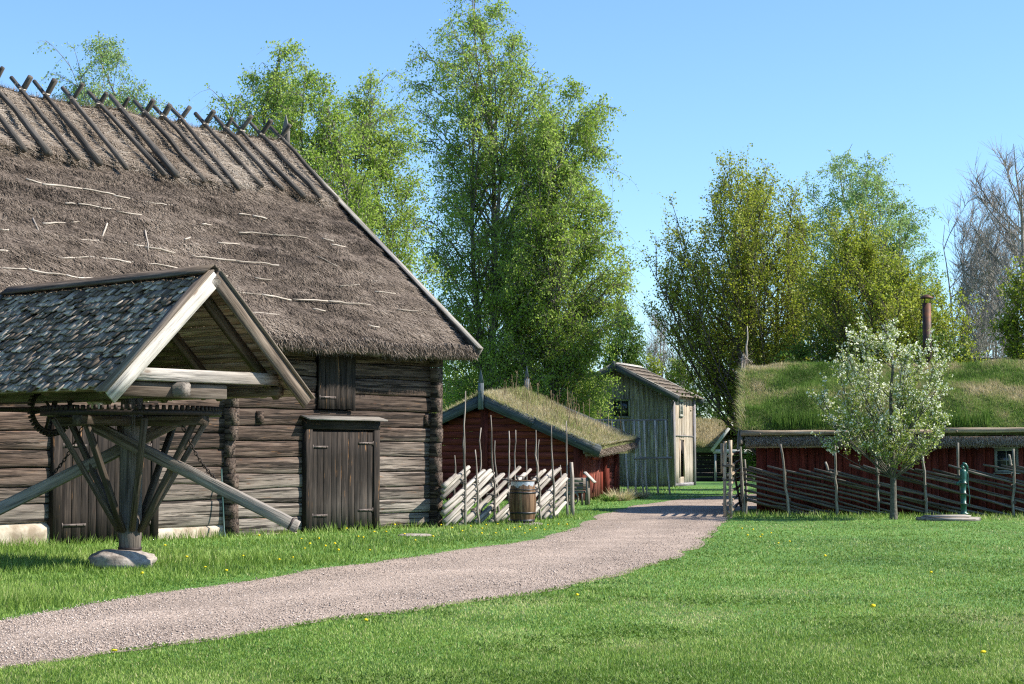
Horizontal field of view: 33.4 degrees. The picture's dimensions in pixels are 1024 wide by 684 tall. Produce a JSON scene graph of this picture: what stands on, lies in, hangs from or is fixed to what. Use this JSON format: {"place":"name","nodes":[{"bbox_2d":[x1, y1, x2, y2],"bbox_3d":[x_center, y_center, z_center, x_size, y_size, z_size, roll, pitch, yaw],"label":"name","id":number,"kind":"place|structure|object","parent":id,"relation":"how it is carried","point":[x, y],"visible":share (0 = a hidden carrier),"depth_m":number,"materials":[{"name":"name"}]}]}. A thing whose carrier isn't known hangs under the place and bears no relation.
{"place":"outdoors","nodes":[
{"label":"outdoors","id":0,"kind":"place"},
{"bbox_2d":[0,494,756,667],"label":"gravel path","id":1,"kind":"structure","parent":0,"point":[698,504],"depth_m":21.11,"materials":[{"name":"grey gravel"}]},
{"bbox_2d":[0,468,1023,683],"bbox_3d":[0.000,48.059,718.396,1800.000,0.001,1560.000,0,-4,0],"label":"lawn ground","id":2,"kind":"structure","parent":0,"point":[707,484],"depth_m":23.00,"materials":[{"name":"green plant"}]},
{"bbox_2d":[33,31,186,118],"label":"birch tree","id":3,"kind":"object","parent":2,"relation":"on","point":[107,51],"visible":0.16,"depth_m":65.36,"materials":[{"name":"green plant"}]},
{"bbox_2d":[88,549,157,568],"bbox_3d":[-5.487,3.092,24.076,0.951,0.334,0.731,2,-4,-8],"label":"boulder","id":4,"kind":"object","parent":2,"relation":"on","point":[108,558],"visible":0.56,"depth_m":23.80,"materials":[{"name":"stone"}]},
{"bbox_2d":[0,398,300,550],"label":"horse gin","id":5,"kind":"object","parent":4,"relation":"on","point":[130,516],"visible":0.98,"depth_m":23.97,"materials":[{"name":"grey wood"}]},
{"bbox_2d":[0,66,482,545],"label":"log barn","id":6,"kind":"structure","parent":2,"relation":"on","point":[367,331],"depth_m":35.50,"materials":[{"name":"brown wood"}]},
{"bbox_2d":[0,394,74,436],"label":"pinion gear","id":7,"kind":"object","parent":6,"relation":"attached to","point":[38,427],"visible":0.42,"depth_m":24.90,"materials":[{"name":"wood"}]},
{"bbox_2d":[61,426,151,541],"bbox_3d":[-7.334,2.529,30.916,0.069,2.158,1.949,-3,-5,40],"label":"double door","id":8,"kind":"structure","parent":6,"relation":"in","point":[83,516],"depth_m":30.57,"materials":[{"name":"brown wood"}]},
{"bbox_2d":[0,264,314,408],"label":"gin shelter","id":9,"kind":"object","parent":6,"relation":"attached to","point":[187,333],"visible":1,"depth_m":23.79,"materials":[{"name":"grey wood"}]},
{"bbox_2d":[221,469,225,536],"bbox_3d":[-5.505,3.083,32.628,0.057,1.312,0.551,1,-4,-19],"label":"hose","id":10,"kind":"object","parent":6,"relation":"attached to","point":[223,508],"visible":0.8,"depth_m":32.75,"materials":[{"name":"black rubber"}]},
{"bbox_2d":[312,431,373,528],"bbox_3d":[-3.514,2.860,35.398,0.069,1.996,1.749,-3,-5,40],"label":"double door","id":11,"kind":"structure","parent":6,"relation":"in","point":[342,461],"depth_m":35.38,"materials":[{"name":"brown wood"}]},
{"bbox_2d":[180,38,326,177],"bbox_3d":[-9.050,-2.769,62.090,4.827,16.817,4.945,-3,-5,41],"label":"birch tree","id":12,"kind":"object","parent":2,"relation":"on","point":[270,95],"visible":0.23,"depth_m":62.07,"materials":[{"name":"green plant"}]},
{"bbox_2d":[246,65,391,240],"bbox_3d":[-6.220,-2.165,59.360,6.362,15.262,4.761,0,-4,0],"label":"birch tree","id":13,"kind":"object","parent":2,"relation":"on","point":[316,157],"visible":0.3,"depth_m":59.34,"materials":[{"name":"green plant"}]},
{"bbox_2d":[326,63,454,405],"bbox_3d":[-4.899,-2.343,63.820,5.624,16.186,5.009,0,-4,0],"label":"birch tree","id":14,"kind":"object","parent":2,"relation":"on","point":[376,157],"visible":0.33,"depth_m":63.67,"materials":[{"name":"green plant"}]},
{"bbox_2d":[398,533,429,536],"bbox_3d":[-1.891,3.785,33.304,0.682,0.100,0.456,0,-4,0],"label":"flat stone","id":15,"kind":"object","parent":2,"relation":"on","point":[412,534],"visible":0.45,"depth_m":33.16,"materials":[{"name":"stone"}]},
{"bbox_2d":[442,360,530,431],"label":"shrub","id":16,"kind":"object","parent":2,"relation":"on","point":[454,383],"depth_m":76.71,"materials":[{"name":"green plant"}]},
{"bbox_2d":[391,0,583,431],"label":"birch tree","id":17,"kind":"object","parent":2,"relation":"on","point":[488,163],"visible":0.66,"depth_m":71.95,"materials":[{"name":"green plant"}]},
{"bbox_2d":[440,391,574,526],"bbox_3d":[-0.030,2.775,39.976,0.354,3.098,6.574,-2,-4,27],"label":"pole fence","id":18,"kind":"object","parent":2,"relation":"on","point":[477,482],"visible":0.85,"depth_m":39.00,"materials":[{"name":"grey wood"}]},
{"bbox_2d":[506,476,541,524],"bbox_3d":[0.261,3.587,38.597,0.647,1.120,0.647,2,-4,-23],"label":"wooden barrel","id":19,"kind":"object","parent":2,"relation":"on","point":[522,499],"visible":0.98,"depth_m":38.37,"materials":[{"name":"brown wood"}]},
{"bbox_2d":[435,366,639,500],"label":"red house","id":20,"kind":"structure","parent":2,"relation":"on","point":[595,448],"depth_m":58.36,"materials":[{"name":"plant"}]},
{"bbox_2d":[591,456,601,496],"bbox_3d":[2.883,4.556,58.410,0.125,1.460,0.917,-1,-4,22],"label":"plank door","id":21,"kind":"structure","parent":20,"relation":"in","point":[595,463],"depth_m":58.34,"materials":[{"name":"red wood"}]},
{"bbox_2d":[469,75,648,421],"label":"birch tree","id":22,"kind":"object","parent":2,"relation":"on","point":[565,360],"visible":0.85,"depth_m":69.39,"materials":[{"name":"green plant"}]},
{"bbox_2d":[530,358,624,425],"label":"shrub","id":23,"kind":"object","parent":2,"relation":"on","point":[614,413],"visible":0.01,"depth_m":79.01,"materials":[{"name":"green plant"}]},
{"bbox_2d":[561,472,595,504],"bbox_3d":[2.087,4.529,52.814,1.044,1.036,0.595,-1,-4,17],"label":"wooden barrow","id":24,"kind":"object","parent":2,"relation":"on","point":[581,483],"visible":0.64,"depth_m":52.60,"materials":[{"name":"grey wood"}]},
{"bbox_2d":[599,494,618,501],"bbox_3d":[3.208,5.135,56.626,0.910,0.314,0.950,0,-4,0],"label":"grass tussock","id":25,"kind":"object","parent":2,"relation":"on","point":[604,498],"depth_m":56.46,"materials":[{"name":"green plant"}]},
{"bbox_2d":[603,487,637,500],"bbox_3d":[3.708,5.095,57.641,1.443,0.526,1.463,2,-4,-28],"label":"grass tussock","id":26,"kind":"object","parent":2,"relation":"on","point":[626,497],"depth_m":57.44,"materials":[{"name":"beige plant"}]},
{"bbox_2d":[598,297,653,369],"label":"shade tree","id":27,"kind":"object","parent":2,"relation":"on","point":[635,353],"visible":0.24,"depth_m":91.56,"materials":[{"name":"green plant"}]},
{"bbox_2d":[596,419,671,494],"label":"netting pen","id":28,"kind":"object","parent":2,"relation":"on","point":[656,457],"visible":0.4,"depth_m":66.14,"materials":[{"name":"grey wood"}]},
{"bbox_2d":[626,489,651,498],"bbox_3d":[4.570,5.334,60.335,1.039,0.396,1.106,3,-5,-42],"label":"grass tussock","id":29,"kind":"object","parent":2,"relation":"on","point":[645,495],"depth_m":60.16,"materials":[{"name":"green plant"}]},
{"bbox_2d":[639,309,697,408],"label":"bare tree","id":30,"kind":"object","parent":2,"relation":"on","point":[663,358],"visible":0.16,"depth_m":117.77,"materials":[{"name":"brown plant"}]},
{"bbox_2d":[645,351,703,414],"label":"shrub","id":31,"kind":"object","parent":2,"relation":"on","point":[657,369],"visible":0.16,"depth_m":111.99,"materials":[{"name":"green plant"}]},
{"bbox_2d":[662,328,735,468],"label":"shrub","id":32,"kind":"object","parent":2,"relation":"on","point":[684,383],"visible":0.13,"depth_m":109.91,"materials":[{"name":"green plant"}]},
{"bbox_2d":[696,416,755,481],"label":"turf hut","id":33,"kind":"object","parent":2,"relation":"on","point":[711,435],"visible":0.29,"depth_m":96.69,"materials":[{"name":"green plant"}]},
{"bbox_2d":[720,440,741,516],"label":"hurdle gate","id":34,"kind":"structure","parent":2,"relation":"on","point":[724,466],"depth_m":42.99,"materials":[{"name":"grey wood"}]},
{"bbox_2d":[632,143,833,454],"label":"maple tree","id":35,"kind":"object","parent":2,"relation":"on","point":[740,306],"visible":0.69,"depth_m":65.65,"materials":[{"name":"green plant"}]},
{"bbox_2d":[733,421,755,478],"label":"shrub","id":36,"kind":"object","parent":2,"relation":"on","point":[751,457],"visible":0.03,"depth_m":73.63,"materials":[{"name":"green plant"}]},
{"bbox_2d":[759,323,871,436],"bbox_3d":[10.881,2.648,59.929,5.097,6.666,4.232,-2,-4,28],"label":"shrub","id":37,"kind":"object","parent":2,"relation":"on","point":[799,353],"visible":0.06,"depth_m":60.19,"materials":[{"name":"green plant"}]},
{"bbox_2d":[788,145,956,348],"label":"birch tree","id":38,"kind":"object","parent":2,"relation":"on","point":[863,196],"visible":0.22,"depth_m":104.84,"materials":[{"name":"green plant"}]},
{"bbox_2d":[729,294,1023,514],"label":"red cottage","id":39,"kind":"structure","parent":2,"relation":"on","point":[984,400],"depth_m":45.15,"materials":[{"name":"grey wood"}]},
{"bbox_2d":[993,447,1020,473],"bbox_3d":[12.868,3.080,44.406,0.680,0.700,0.120,-1,-4,9],"label":"window","id":40,"kind":"structure","parent":39,"relation":"in","point":[1000,454],"depth_m":44.43,"materials":[{"name":"grey wood"}]},
{"bbox_2d":[739,443,1023,515],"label":"rail fence","id":41,"kind":"object","parent":2,"relation":"on","point":[745,500],"visible":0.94,"depth_m":43.76,"materials":[{"name":"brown wood"}]},
{"bbox_2d":[774,200,989,436],"bbox_3d":[13.305,0.208,61.630,7.434,10.827,7.328,3,-5,-42],"label":"maple tree","id":42,"kind":"object","parent":2,"relation":"on","point":[904,308],"visible":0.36,"depth_m":60.47,"materials":[{"name":"green plant"}]},
{"bbox_2d":[805,313,959,519],"bbox_3d":[9.162,1.800,41.774,3.786,5.057,3.658,0,-4,0],"label":"blossom tree","id":43,"kind":"object","parent":2,"relation":"on","point":[889,440],"visible":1,"depth_m":41.39,"materials":[{"name":"green plant"}]},
{"bbox_2d":[849,323,984,436],"bbox_3d":[14.350,2.590,60.290,5.305,6.359,5.383,0,-4,0],"label":"shrub","id":44,"kind":"object","parent":2,"relation":"on","point":[947,345],"visible":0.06,"depth_m":59.64,"materials":[{"name":"green plant"}]},
{"bbox_2d":[916,514,980,520],"bbox_3d":[10.476,4.221,41.069,1.473,0.132,1.385,0,-4,0],"label":"well cover","id":45,"kind":"object","parent":2,"relation":"on","point":[963,517],"visible":0.99,"depth_m":40.61,"materials":[{"name":"grey wood"}]},
{"bbox_2d":[956,462,969,513],"bbox_3d":[11.181,3.623,42.313,0.302,1.286,0.263,4,-5,-45],"label":"hand pump","id":46,"kind":"object","parent":45,"relation":"on","point":[963,481],"visible":1,"depth_m":42.27,"materials":[{"name":"green paint"}]},
{"bbox_2d":[938,182,1017,357],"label":"bare tree","id":47,"kind":"object","parent":2,"relation":"on","point":[979,343],"visible":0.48,"depth_m":87.96,"materials":[{"name":"grey plant"}]},
{"bbox_2d":[946,357,1020,435],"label":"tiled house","id":48,"kind":"structure","parent":2,"relation":"on","point":[975,359],"depth_m":64.74,"materials":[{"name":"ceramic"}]},
{"bbox_2d":[946,218,1020,357],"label":"bare tree","id":49,"kind":"object","parent":2,"relation":"on","point":[1009,264],"visible":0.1,"depth_m":92.14,"materials":[{"name":"brown plant"}]},
{"bbox_2d":[952,137,1023,356],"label":"bare tree","id":50,"kind":"object","parent":2,"relation":"on","point":[1017,249],"visible":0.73,"depth_m":74.95,"materials":[{"name":"grey plant"}]},
{"bbox_2d":[981,256,1023,435],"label":"maple tree","id":51,"kind":"object","parent":2,"relation":"on","point":[1008,326],"visible":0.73,"depth_m":57.95,"materials":[{"name":"green plant"}]},
{"bbox_2d":[0,0,1023,419],"label":"sky","id":52,"kind":"structure","parent":0,"point":[925,83],"materials":[{"name":"blue"}]},
{"bbox_2d":[566,361,704,486],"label":"grey house","id":53,"kind":"structure","parent":0,"point":[647,394],"depth_m":81.54,"materials":[{"name":"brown wood"}]},
{"bbox_2d":[611,399,630,417],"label":"window","id":54,"kind":"structure","parent":53,"relation":"in","point":[624,403],"depth_m":81.76,"materials":[{"name":"grey wood"}]},
{"bbox_2d":[680,440,680,476],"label":"half door","id":55,"kind":"structure","parent":53,"relation":"in","point":[680,440],"depth_m":82.08,"materials":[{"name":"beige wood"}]},
{"bbox_2d":[679,399,683,416],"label":"window","id":56,"kind":"structure","parent":53,"relation":"in","point":[680,400],"depth_m":82.26,"materials":[{"name":"white wood"}]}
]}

